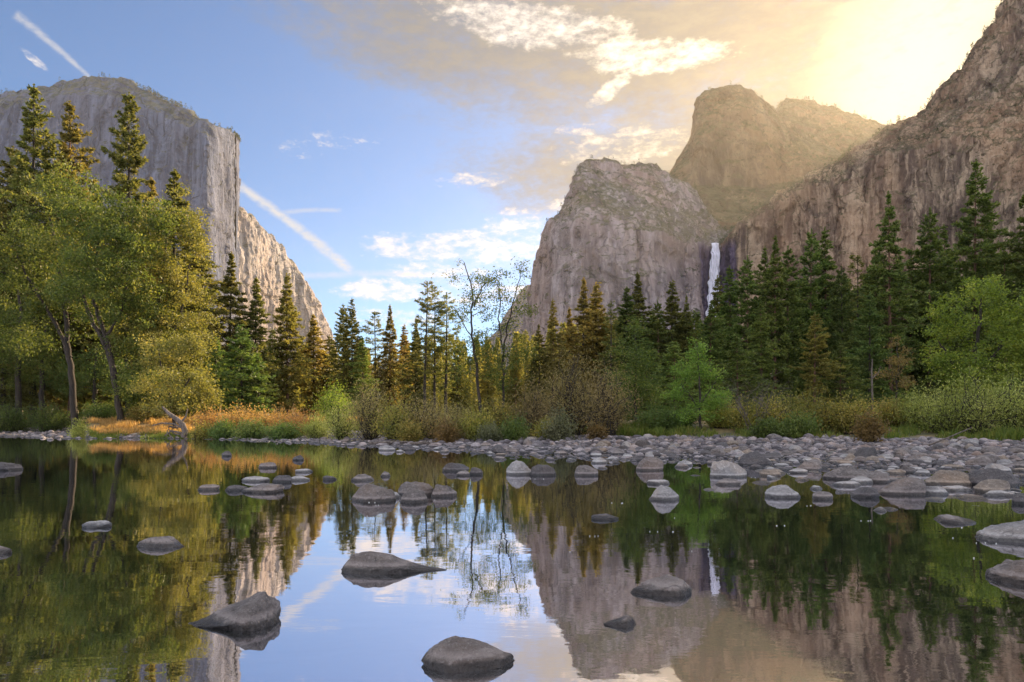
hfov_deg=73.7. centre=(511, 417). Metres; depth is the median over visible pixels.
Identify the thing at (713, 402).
leafy tree
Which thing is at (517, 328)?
mountain
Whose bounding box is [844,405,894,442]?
shrub
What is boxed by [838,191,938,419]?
conifer tree
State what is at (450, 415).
shrub
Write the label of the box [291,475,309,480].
rock
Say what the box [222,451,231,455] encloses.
rock
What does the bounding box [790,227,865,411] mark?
conifer tree
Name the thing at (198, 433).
shrub
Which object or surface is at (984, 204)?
conifer tree
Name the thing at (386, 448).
cobble
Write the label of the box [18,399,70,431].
shrub
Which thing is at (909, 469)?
cobble
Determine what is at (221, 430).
shrub
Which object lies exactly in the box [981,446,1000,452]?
cobble
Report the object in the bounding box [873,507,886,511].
cobble
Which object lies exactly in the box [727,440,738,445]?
cobble
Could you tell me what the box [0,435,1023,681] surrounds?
water
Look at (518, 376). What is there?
conifer tree
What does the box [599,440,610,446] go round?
cobble
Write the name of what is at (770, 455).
cobble
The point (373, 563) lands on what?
rock
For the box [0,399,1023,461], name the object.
ground
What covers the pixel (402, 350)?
conifer tree
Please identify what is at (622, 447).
cobble
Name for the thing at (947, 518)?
cobble
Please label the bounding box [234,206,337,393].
mountain
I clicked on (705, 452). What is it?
cobble
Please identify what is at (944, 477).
rock
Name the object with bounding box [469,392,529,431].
shrub
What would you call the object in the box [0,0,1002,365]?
sky
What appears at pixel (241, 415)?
shrub
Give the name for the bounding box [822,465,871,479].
rock
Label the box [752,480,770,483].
cobble
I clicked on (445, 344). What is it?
conifer tree
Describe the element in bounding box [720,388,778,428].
shrub
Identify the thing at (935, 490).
cobble
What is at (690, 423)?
shrub
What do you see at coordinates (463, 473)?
rock
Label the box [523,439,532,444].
cobble
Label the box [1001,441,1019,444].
cobble
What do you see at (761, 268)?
conifer tree
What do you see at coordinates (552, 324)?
conifer tree
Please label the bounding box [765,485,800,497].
rock
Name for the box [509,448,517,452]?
cobble
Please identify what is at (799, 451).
cobble
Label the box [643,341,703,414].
conifer tree
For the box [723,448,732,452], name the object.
cobble
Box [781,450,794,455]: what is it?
cobble
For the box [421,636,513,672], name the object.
rock
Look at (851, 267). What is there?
conifer tree
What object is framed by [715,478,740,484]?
rock
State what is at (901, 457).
cobble
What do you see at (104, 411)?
shrub
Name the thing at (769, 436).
cobble
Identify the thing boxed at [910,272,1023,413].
leafy tree
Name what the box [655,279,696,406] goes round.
conifer tree
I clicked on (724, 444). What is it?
cobble
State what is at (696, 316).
forest
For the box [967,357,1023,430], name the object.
shrub
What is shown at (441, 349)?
conifer tree
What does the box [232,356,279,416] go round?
conifer tree
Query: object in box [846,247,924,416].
conifer tree
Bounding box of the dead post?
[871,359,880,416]
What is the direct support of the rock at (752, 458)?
on the ground at (726, 431)
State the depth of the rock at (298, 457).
24.04 m
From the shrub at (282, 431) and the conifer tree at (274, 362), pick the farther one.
the conifer tree at (274, 362)
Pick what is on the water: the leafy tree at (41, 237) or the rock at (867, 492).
the rock at (867, 492)
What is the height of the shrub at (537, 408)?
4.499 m
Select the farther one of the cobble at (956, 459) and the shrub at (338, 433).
the shrub at (338, 433)
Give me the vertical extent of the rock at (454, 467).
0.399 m
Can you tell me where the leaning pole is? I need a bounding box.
[928,427,971,445]
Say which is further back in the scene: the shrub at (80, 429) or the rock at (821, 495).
the shrub at (80, 429)
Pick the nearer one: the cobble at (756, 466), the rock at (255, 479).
the rock at (255, 479)
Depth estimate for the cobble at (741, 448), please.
28.49 m
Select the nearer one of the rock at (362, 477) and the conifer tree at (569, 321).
the rock at (362, 477)
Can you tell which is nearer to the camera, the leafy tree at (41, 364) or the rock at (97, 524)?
the rock at (97, 524)
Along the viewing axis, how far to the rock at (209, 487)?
14.15 m
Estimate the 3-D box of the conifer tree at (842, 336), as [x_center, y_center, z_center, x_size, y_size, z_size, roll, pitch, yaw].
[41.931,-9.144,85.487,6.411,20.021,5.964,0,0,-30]
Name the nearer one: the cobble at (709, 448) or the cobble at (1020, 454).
the cobble at (1020, 454)
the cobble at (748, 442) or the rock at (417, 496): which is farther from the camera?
the cobble at (748, 442)
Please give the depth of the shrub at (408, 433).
39.73 m
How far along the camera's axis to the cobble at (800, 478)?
16.39 m
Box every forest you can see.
[0,73,240,141]
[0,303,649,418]
[520,156,733,337]
[649,250,1023,420]
[687,81,845,211]
[719,0,1023,251]
[777,95,871,118]
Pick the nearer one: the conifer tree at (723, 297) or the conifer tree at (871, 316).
the conifer tree at (871, 316)
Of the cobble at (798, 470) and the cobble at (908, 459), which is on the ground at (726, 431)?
the cobble at (908, 459)
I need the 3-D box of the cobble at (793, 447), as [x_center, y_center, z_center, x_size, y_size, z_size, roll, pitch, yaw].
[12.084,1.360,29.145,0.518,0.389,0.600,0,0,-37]
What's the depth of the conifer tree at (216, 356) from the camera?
71.61 m
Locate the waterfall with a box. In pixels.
[705,243,719,316]
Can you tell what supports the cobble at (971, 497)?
in the water
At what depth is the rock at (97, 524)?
9.35 m
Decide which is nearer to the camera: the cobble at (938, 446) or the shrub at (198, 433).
the cobble at (938, 446)
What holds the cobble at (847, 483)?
in the water
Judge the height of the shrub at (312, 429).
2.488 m
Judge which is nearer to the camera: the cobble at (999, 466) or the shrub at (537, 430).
the cobble at (999, 466)
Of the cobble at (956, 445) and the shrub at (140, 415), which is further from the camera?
the shrub at (140, 415)
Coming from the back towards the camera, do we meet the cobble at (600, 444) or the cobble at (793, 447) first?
the cobble at (600, 444)
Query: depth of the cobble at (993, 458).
21.61 m
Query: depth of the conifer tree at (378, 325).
99.85 m
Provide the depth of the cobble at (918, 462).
21.46 m
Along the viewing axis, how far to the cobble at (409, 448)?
31.46 m
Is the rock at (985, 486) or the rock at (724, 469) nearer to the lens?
the rock at (985, 486)
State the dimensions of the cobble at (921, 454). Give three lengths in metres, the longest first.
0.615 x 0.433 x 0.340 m
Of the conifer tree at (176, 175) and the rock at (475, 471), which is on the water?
the rock at (475, 471)
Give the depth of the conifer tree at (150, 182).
85.84 m
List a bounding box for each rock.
[0,462,22,470]
[0,546,11,554]
[82,520,111,527]
[137,536,183,547]
[188,591,280,630]
[198,484,219,489]
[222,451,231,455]
[225,485,247,490]
[242,476,269,481]
[242,483,284,492]
[258,462,276,467]
[272,475,291,482]
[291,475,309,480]
[292,455,303,460]
[295,469,311,472]
[323,476,336,479]
[341,551,445,574]
[351,474,373,480]
[351,484,395,501]
[380,471,389,476]
[398,481,433,495]
[400,489,427,502]
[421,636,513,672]
[431,484,456,496]
[442,462,468,471]
[456,470,469,475]
[470,467,482,474]
[506,460,530,474]
[531,464,555,475]
[574,465,597,475]
[591,513,618,520]
[603,615,636,627]
[630,574,691,596]
[636,457,663,470]
[647,479,669,484]
[649,485,678,500]
[710,460,746,477]
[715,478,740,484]
[738,451,770,465]
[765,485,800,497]
[797,460,821,470]
[812,491,832,499]
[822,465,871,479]
[850,487,879,497]
[867,471,889,482]
[878,477,925,494]
[924,470,971,484]
[942,485,972,490]
[966,468,1019,485]
[973,479,1010,492]
[975,520,1023,542]
[983,490,1015,495]
[985,559,1023,584]
[1011,493,1023,504]
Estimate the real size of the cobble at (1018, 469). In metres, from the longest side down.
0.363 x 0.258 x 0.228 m
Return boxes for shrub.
[0,393,35,432]
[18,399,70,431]
[66,417,92,437]
[77,396,123,419]
[120,397,166,422]
[185,404,232,434]
[187,416,213,438]
[202,416,237,438]
[211,399,275,433]
[227,415,270,439]
[238,402,293,434]
[256,416,305,439]
[271,403,322,434]
[290,406,331,438]
[306,375,358,420]
[314,387,366,439]
[325,369,410,440]
[358,388,423,440]
[370,371,458,439]
[389,412,429,441]
[427,416,464,442]
[431,396,477,438]
[453,402,504,439]
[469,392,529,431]
[473,420,506,440]
[495,412,532,440]
[497,368,573,436]
[518,321,629,435]
[528,415,552,439]
[535,400,586,440]
[560,346,658,435]
[583,417,609,439]
[629,394,684,430]
[657,400,704,427]
[694,395,746,427]
[718,371,793,428]
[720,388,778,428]
[741,412,792,437]
[745,384,826,429]
[772,407,830,437]
[774,381,860,432]
[816,382,884,434]
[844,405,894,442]
[864,390,915,426]
[878,381,937,427]
[895,376,992,432]
[911,353,1022,436]
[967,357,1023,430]
[1001,383,1023,429]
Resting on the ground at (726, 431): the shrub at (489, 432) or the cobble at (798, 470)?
the shrub at (489, 432)
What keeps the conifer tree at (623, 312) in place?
on the ground at (726, 431)
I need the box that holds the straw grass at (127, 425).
[81,415,592,435]
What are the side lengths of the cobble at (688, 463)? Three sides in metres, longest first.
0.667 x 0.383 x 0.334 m
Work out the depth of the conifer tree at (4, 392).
73.82 m
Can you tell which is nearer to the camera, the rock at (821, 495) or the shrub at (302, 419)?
the rock at (821, 495)
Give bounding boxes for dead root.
[152,406,187,437]
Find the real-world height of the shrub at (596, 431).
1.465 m
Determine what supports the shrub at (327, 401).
on the ground at (726, 431)
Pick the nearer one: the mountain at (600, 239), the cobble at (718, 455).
the cobble at (718, 455)
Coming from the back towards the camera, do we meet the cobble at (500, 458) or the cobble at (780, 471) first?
the cobble at (500, 458)
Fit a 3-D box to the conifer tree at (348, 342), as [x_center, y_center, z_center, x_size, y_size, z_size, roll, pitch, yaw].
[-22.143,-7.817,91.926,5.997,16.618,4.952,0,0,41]
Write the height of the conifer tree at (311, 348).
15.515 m
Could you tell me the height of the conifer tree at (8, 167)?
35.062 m
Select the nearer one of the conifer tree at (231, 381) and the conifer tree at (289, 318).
the conifer tree at (231, 381)
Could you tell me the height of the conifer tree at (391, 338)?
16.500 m
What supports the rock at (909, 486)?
on the water
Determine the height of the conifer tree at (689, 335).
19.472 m
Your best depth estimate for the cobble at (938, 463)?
20.98 m
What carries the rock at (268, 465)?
on the water
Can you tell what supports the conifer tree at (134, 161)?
on the ground at (726, 431)
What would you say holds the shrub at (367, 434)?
on the ground at (726, 431)
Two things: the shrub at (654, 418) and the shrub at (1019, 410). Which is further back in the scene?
the shrub at (654, 418)
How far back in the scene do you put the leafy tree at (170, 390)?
54.36 m
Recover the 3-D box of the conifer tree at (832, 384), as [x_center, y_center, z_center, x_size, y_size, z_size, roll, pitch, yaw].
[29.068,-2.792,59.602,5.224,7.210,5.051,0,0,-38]
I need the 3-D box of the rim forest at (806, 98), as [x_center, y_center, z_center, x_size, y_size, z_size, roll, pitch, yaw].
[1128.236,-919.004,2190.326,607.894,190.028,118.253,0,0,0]
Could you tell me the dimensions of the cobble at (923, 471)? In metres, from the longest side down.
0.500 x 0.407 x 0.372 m
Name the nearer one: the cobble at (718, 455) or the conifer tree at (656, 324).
the cobble at (718, 455)
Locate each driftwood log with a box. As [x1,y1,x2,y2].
[369,439,407,443]
[409,439,432,444]
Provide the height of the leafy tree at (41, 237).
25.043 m
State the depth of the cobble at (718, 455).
26.00 m
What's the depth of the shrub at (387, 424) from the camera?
41.48 m
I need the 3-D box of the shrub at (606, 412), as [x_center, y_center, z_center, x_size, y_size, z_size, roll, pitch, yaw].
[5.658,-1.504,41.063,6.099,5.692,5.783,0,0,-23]
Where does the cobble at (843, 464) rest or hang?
on the ground at (726, 431)
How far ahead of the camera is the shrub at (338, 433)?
44.64 m
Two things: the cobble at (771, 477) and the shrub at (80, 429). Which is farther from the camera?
the shrub at (80, 429)
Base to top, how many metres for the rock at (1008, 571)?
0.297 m
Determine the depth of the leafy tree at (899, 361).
45.92 m
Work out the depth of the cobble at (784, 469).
19.35 m
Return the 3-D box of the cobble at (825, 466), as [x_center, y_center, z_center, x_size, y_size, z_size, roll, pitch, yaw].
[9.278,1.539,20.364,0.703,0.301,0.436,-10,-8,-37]
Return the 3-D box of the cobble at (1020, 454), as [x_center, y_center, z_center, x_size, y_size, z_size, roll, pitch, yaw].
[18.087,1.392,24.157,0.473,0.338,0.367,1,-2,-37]
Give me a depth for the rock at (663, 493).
12.40 m
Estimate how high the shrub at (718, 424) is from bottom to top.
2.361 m
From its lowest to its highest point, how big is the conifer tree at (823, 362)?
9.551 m
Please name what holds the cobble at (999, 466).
on the ground at (726, 431)
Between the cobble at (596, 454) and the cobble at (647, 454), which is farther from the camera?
the cobble at (596, 454)
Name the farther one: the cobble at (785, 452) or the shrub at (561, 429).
the shrub at (561, 429)
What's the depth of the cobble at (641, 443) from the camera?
31.95 m
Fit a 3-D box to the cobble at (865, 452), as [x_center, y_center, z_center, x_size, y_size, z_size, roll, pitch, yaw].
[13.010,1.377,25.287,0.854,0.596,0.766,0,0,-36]
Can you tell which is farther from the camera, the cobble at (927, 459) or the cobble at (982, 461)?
the cobble at (927, 459)
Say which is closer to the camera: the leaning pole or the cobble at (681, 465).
the cobble at (681, 465)
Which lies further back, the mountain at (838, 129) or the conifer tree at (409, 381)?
the mountain at (838, 129)
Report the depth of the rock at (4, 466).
19.51 m
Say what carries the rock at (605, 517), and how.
on the water
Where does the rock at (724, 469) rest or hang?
on the water
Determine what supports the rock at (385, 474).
on the water
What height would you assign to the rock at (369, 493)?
0.511 m
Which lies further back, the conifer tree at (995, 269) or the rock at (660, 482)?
the conifer tree at (995, 269)
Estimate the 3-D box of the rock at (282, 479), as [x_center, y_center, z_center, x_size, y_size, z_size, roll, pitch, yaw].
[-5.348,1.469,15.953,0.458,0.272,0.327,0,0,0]
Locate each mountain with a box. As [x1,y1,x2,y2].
[0,76,241,344]
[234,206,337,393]
[371,285,529,397]
[520,157,733,347]
[669,84,847,230]
[719,0,1023,373]
[777,98,885,151]
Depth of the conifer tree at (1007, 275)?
77.79 m
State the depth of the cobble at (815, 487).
14.31 m
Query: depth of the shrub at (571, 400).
42.51 m
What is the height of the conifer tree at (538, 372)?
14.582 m
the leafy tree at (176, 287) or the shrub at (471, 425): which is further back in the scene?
the leafy tree at (176, 287)
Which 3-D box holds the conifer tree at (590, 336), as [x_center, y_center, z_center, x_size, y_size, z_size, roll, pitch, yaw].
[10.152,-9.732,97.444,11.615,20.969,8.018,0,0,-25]
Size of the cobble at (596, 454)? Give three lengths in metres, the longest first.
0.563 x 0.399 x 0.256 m
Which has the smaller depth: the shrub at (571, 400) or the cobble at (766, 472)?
the cobble at (766, 472)
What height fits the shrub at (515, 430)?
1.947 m
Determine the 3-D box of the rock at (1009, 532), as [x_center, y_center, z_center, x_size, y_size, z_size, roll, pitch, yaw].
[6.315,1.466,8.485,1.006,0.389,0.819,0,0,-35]
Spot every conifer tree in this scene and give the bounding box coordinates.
[0,83,111,426]
[0,146,45,407]
[0,199,52,414]
[25,158,97,413]
[37,100,123,419]
[48,182,125,417]
[60,91,165,417]
[90,177,197,411]
[112,169,231,418]
[167,215,239,416]
[187,337,243,417]
[190,251,279,415]
[204,324,275,416]
[226,277,282,412]
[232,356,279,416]
[260,328,285,413]
[266,273,320,415]
[289,314,337,416]
[317,305,354,406]
[318,334,339,406]
[321,299,363,407]
[344,337,380,416]
[359,311,387,406]
[363,306,411,415]
[391,318,433,415]
[391,325,418,411]
[409,280,442,411]
[417,292,466,415]
[418,284,453,413]
[437,335,470,415]
[468,342,501,417]
[497,341,528,417]
[515,324,564,416]
[535,300,572,416]
[546,307,591,415]
[549,277,606,416]
[573,282,616,403]
[586,301,624,407]
[592,286,654,417]
[594,271,682,418]
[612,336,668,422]
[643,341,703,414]
[644,300,673,410]
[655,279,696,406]
[667,295,707,412]
[691,300,745,418]
[698,265,749,409]
[699,275,734,395]
[710,337,778,413]
[714,255,777,401]
[731,235,800,409]
[735,300,783,403]
[742,247,779,394]
[767,246,826,406]
[789,228,845,405]
[789,312,845,408]
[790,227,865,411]
[817,346,878,414]
[822,266,867,407]
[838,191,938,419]
[838,255,872,375]
[842,292,897,415]
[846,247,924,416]
[886,255,953,410]
[887,207,958,403]
[906,224,976,412]
[937,159,1023,406]
[942,226,1020,406]
[957,246,1023,418]
[985,195,1023,398]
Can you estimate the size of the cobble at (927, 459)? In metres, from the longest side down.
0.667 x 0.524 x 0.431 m
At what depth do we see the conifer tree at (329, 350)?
103.75 m
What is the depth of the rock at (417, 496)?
12.04 m
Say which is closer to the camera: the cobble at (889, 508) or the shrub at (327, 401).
the cobble at (889, 508)
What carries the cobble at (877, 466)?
on the ground at (726, 431)
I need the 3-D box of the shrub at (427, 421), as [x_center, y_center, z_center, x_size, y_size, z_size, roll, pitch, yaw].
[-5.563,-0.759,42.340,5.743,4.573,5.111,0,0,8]
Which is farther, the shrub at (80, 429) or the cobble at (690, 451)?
the shrub at (80, 429)
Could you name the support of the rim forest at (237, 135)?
on the mountain at (201, 156)
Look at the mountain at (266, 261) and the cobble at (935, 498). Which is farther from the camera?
the mountain at (266, 261)
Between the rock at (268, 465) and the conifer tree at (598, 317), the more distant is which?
the conifer tree at (598, 317)
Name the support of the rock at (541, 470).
on the water
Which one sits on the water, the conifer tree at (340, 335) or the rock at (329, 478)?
the rock at (329, 478)
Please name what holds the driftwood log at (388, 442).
on the ground at (726, 431)
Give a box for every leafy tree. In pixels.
[0,155,124,429]
[0,290,92,428]
[28,177,198,420]
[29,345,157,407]
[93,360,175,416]
[105,180,224,401]
[122,327,228,426]
[431,260,520,414]
[479,256,545,407]
[599,314,669,422]
[657,337,743,428]
[869,334,920,398]
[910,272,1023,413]
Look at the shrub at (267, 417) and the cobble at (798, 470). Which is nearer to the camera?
the cobble at (798, 470)
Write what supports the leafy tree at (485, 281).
on the ground at (726, 431)
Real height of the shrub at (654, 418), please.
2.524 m
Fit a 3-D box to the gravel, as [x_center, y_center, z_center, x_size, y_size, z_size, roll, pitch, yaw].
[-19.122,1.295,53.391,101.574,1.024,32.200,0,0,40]
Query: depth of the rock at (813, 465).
19.41 m
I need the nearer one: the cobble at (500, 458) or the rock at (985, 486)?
the rock at (985, 486)
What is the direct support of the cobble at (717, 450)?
on the ground at (726, 431)
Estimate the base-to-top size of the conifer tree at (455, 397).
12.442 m
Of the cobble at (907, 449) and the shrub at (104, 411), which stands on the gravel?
the cobble at (907, 449)
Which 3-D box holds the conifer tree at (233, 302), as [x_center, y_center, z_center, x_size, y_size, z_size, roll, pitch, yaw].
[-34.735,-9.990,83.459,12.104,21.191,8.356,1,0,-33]
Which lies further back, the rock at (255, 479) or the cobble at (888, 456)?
the cobble at (888, 456)
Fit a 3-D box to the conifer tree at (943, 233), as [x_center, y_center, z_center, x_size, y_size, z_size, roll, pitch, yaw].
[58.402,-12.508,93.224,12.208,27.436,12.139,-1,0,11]
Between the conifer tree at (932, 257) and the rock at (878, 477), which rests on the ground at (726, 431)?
the conifer tree at (932, 257)
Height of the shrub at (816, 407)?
3.129 m
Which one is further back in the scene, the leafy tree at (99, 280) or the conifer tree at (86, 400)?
the conifer tree at (86, 400)
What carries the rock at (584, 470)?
on the water
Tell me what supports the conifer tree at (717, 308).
on the ground at (726, 431)
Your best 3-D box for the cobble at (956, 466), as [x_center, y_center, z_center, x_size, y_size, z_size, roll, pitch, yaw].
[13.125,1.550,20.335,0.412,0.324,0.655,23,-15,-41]
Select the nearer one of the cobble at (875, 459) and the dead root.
the cobble at (875, 459)
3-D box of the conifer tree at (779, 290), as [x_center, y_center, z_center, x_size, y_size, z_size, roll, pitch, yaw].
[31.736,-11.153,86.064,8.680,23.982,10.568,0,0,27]
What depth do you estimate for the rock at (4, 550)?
7.55 m
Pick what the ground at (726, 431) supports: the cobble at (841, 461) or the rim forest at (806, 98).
the cobble at (841, 461)
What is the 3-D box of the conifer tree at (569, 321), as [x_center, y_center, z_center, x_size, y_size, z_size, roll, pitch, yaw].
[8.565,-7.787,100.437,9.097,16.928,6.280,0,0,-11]
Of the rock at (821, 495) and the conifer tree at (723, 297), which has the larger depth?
the conifer tree at (723, 297)
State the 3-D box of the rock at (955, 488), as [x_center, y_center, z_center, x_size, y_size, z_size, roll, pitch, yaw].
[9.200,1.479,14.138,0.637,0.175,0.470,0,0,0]
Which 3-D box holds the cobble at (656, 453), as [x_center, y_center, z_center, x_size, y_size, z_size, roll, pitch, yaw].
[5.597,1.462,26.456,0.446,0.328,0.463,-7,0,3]
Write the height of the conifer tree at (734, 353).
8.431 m
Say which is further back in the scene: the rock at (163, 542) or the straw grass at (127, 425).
the straw grass at (127, 425)
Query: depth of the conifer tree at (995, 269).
87.83 m
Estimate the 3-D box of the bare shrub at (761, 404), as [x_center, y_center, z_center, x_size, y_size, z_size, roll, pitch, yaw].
[13.656,-0.904,38.182,4.226,3.929,5.641,0,0,17]
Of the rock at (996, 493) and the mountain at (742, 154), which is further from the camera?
the mountain at (742, 154)
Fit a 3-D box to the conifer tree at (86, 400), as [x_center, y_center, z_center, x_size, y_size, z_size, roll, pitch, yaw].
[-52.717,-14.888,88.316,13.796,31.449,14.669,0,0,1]
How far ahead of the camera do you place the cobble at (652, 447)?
31.01 m
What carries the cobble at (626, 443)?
on the ground at (726, 431)
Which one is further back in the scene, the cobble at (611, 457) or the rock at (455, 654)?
the cobble at (611, 457)
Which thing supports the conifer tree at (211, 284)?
on the ground at (726, 431)
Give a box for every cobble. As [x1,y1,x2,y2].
[379,445,395,450]
[404,446,415,449]
[490,444,503,452]
[494,456,505,459]
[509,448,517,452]
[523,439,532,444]
[554,450,566,453]
[589,448,601,452]
[590,453,602,455]
[591,457,607,462]
[594,442,607,446]
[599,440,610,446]
[607,456,618,459]
[610,448,624,453]
[615,435,626,440]
[617,445,627,449]
[621,441,630,446]
[629,456,642,460]
[635,440,650,446]
[643,445,656,449]
[645,452,653,456]
[652,451,660,456]
[668,453,681,458]
[675,463,688,467]
[677,460,692,465]
[683,449,697,453]
[700,449,710,455]
[703,446,715,450]
[710,447,724,454]
[713,453,724,456]
[716,442,727,446]
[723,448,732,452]
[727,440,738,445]
[738,446,747,450]
[745,440,757,445]
[749,464,763,468]
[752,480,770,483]
[759,469,780,476]
[762,453,782,458]
[766,434,781,439]
[767,475,779,479]
[771,468,785,473]
[773,463,788,466]
[779,467,794,470]
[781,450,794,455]
[787,468,807,472]
[788,445,802,450]
[795,450,808,453]
[795,477,808,480]
[810,485,821,489]
[822,464,829,468]
[831,481,860,485]
[836,459,853,464]
[838,463,852,466]
[845,453,854,460]
[849,476,872,483]
[853,447,876,457]
[853,456,864,461]
[864,456,879,463]
[871,464,883,468]
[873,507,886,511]
[879,454,893,459]
[883,507,897,510]
[886,469,905,474]
[893,454,904,460]
[894,449,908,455]
[898,447,910,453]
[899,466,915,472]
[900,463,912,466]
[905,455,918,461]
[909,459,924,465]
[911,446,925,450]
[914,453,928,456]
[914,468,930,474]
[919,456,931,463]
[925,497,944,500]
[926,486,948,494]
[929,455,939,459]
[931,444,943,449]
[931,461,945,465]
[934,514,975,523]
[942,464,964,468]
[947,443,961,448]
[952,457,962,462]
[957,494,987,499]
[961,439,978,444]
[964,443,973,449]
[965,456,991,466]
[968,446,980,451]
[975,455,1000,462]
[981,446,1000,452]
[984,463,1011,472]
[996,459,1012,465]
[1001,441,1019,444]
[1008,447,1023,452]
[1008,461,1023,467]
[1012,468,1023,470]
[1016,452,1023,457]
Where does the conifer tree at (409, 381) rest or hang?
on the ground at (726, 431)
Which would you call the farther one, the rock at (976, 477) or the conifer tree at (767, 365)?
the conifer tree at (767, 365)
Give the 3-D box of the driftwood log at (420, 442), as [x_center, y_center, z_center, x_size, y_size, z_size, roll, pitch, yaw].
[-4.832,1.353,37.543,1.615,0.354,0.311,0,0,0]
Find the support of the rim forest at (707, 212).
on the mountain at (600, 239)
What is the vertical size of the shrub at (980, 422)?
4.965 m
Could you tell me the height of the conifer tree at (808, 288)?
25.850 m
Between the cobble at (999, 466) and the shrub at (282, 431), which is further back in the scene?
the shrub at (282, 431)
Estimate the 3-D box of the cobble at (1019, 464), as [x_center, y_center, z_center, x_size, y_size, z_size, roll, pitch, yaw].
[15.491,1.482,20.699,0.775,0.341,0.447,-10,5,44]
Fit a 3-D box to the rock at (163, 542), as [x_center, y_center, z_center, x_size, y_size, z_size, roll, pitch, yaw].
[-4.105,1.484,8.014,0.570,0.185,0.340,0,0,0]
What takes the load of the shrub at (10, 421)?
on the ground at (726, 431)
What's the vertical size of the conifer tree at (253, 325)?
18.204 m
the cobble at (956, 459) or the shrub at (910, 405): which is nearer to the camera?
the cobble at (956, 459)
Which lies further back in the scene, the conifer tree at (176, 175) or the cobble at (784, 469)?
the conifer tree at (176, 175)
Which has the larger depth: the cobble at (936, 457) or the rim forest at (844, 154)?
the rim forest at (844, 154)
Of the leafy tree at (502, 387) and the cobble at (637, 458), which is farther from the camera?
the leafy tree at (502, 387)
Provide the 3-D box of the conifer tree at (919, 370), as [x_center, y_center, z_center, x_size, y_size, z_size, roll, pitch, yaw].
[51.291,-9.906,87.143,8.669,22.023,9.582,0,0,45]
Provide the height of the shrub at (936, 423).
3.399 m
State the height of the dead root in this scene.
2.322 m
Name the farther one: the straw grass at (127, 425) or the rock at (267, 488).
the straw grass at (127, 425)
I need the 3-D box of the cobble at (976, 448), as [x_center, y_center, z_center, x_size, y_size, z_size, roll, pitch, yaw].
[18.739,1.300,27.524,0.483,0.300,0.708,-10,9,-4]
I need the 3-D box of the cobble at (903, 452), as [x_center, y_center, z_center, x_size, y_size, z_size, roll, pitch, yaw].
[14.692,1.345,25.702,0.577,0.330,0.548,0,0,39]
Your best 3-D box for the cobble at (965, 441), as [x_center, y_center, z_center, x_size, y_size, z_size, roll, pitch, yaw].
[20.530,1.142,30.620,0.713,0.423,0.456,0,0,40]
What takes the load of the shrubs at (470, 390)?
on the ground at (726, 431)
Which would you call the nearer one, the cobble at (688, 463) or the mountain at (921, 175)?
the cobble at (688, 463)
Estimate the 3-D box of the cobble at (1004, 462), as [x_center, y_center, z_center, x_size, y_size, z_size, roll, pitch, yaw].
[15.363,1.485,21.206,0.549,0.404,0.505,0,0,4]
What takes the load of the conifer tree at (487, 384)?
on the ground at (726, 431)
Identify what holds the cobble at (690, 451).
on the ground at (726, 431)
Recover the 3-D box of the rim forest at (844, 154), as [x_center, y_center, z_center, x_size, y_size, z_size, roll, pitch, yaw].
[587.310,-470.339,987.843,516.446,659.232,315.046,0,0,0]
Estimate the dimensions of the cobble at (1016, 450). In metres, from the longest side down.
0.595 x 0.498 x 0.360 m
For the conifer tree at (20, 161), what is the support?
on the ground at (726, 431)
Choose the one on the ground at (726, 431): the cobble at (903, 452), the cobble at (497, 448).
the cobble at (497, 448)
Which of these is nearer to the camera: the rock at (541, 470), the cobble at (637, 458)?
the rock at (541, 470)
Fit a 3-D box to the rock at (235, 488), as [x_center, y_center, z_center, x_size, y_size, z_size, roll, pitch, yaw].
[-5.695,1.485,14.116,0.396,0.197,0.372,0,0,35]
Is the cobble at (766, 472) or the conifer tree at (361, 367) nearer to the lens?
the cobble at (766, 472)
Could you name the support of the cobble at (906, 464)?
on the ground at (726, 431)
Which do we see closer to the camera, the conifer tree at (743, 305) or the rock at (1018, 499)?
the rock at (1018, 499)
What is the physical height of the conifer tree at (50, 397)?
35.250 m
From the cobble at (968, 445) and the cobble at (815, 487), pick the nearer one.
the cobble at (815, 487)
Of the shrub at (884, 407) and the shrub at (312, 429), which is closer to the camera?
the shrub at (884, 407)
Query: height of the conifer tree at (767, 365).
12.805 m
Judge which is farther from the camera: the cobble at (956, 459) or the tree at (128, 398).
the tree at (128, 398)
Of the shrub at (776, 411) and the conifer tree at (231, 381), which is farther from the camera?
the conifer tree at (231, 381)
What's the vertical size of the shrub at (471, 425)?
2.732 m
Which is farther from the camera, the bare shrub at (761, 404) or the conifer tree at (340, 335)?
the conifer tree at (340, 335)
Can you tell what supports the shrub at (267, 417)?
on the ground at (726, 431)
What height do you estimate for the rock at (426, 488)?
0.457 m
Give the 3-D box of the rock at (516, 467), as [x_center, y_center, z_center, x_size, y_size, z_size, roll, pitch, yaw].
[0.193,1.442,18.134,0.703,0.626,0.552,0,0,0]
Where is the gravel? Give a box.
[0,427,1023,495]
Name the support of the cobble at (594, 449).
on the ground at (726, 431)
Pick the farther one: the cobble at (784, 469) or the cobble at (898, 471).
the cobble at (784, 469)
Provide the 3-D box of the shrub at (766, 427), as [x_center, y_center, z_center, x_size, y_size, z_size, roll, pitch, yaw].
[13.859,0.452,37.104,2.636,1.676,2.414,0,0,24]
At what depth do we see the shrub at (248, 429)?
47.47 m

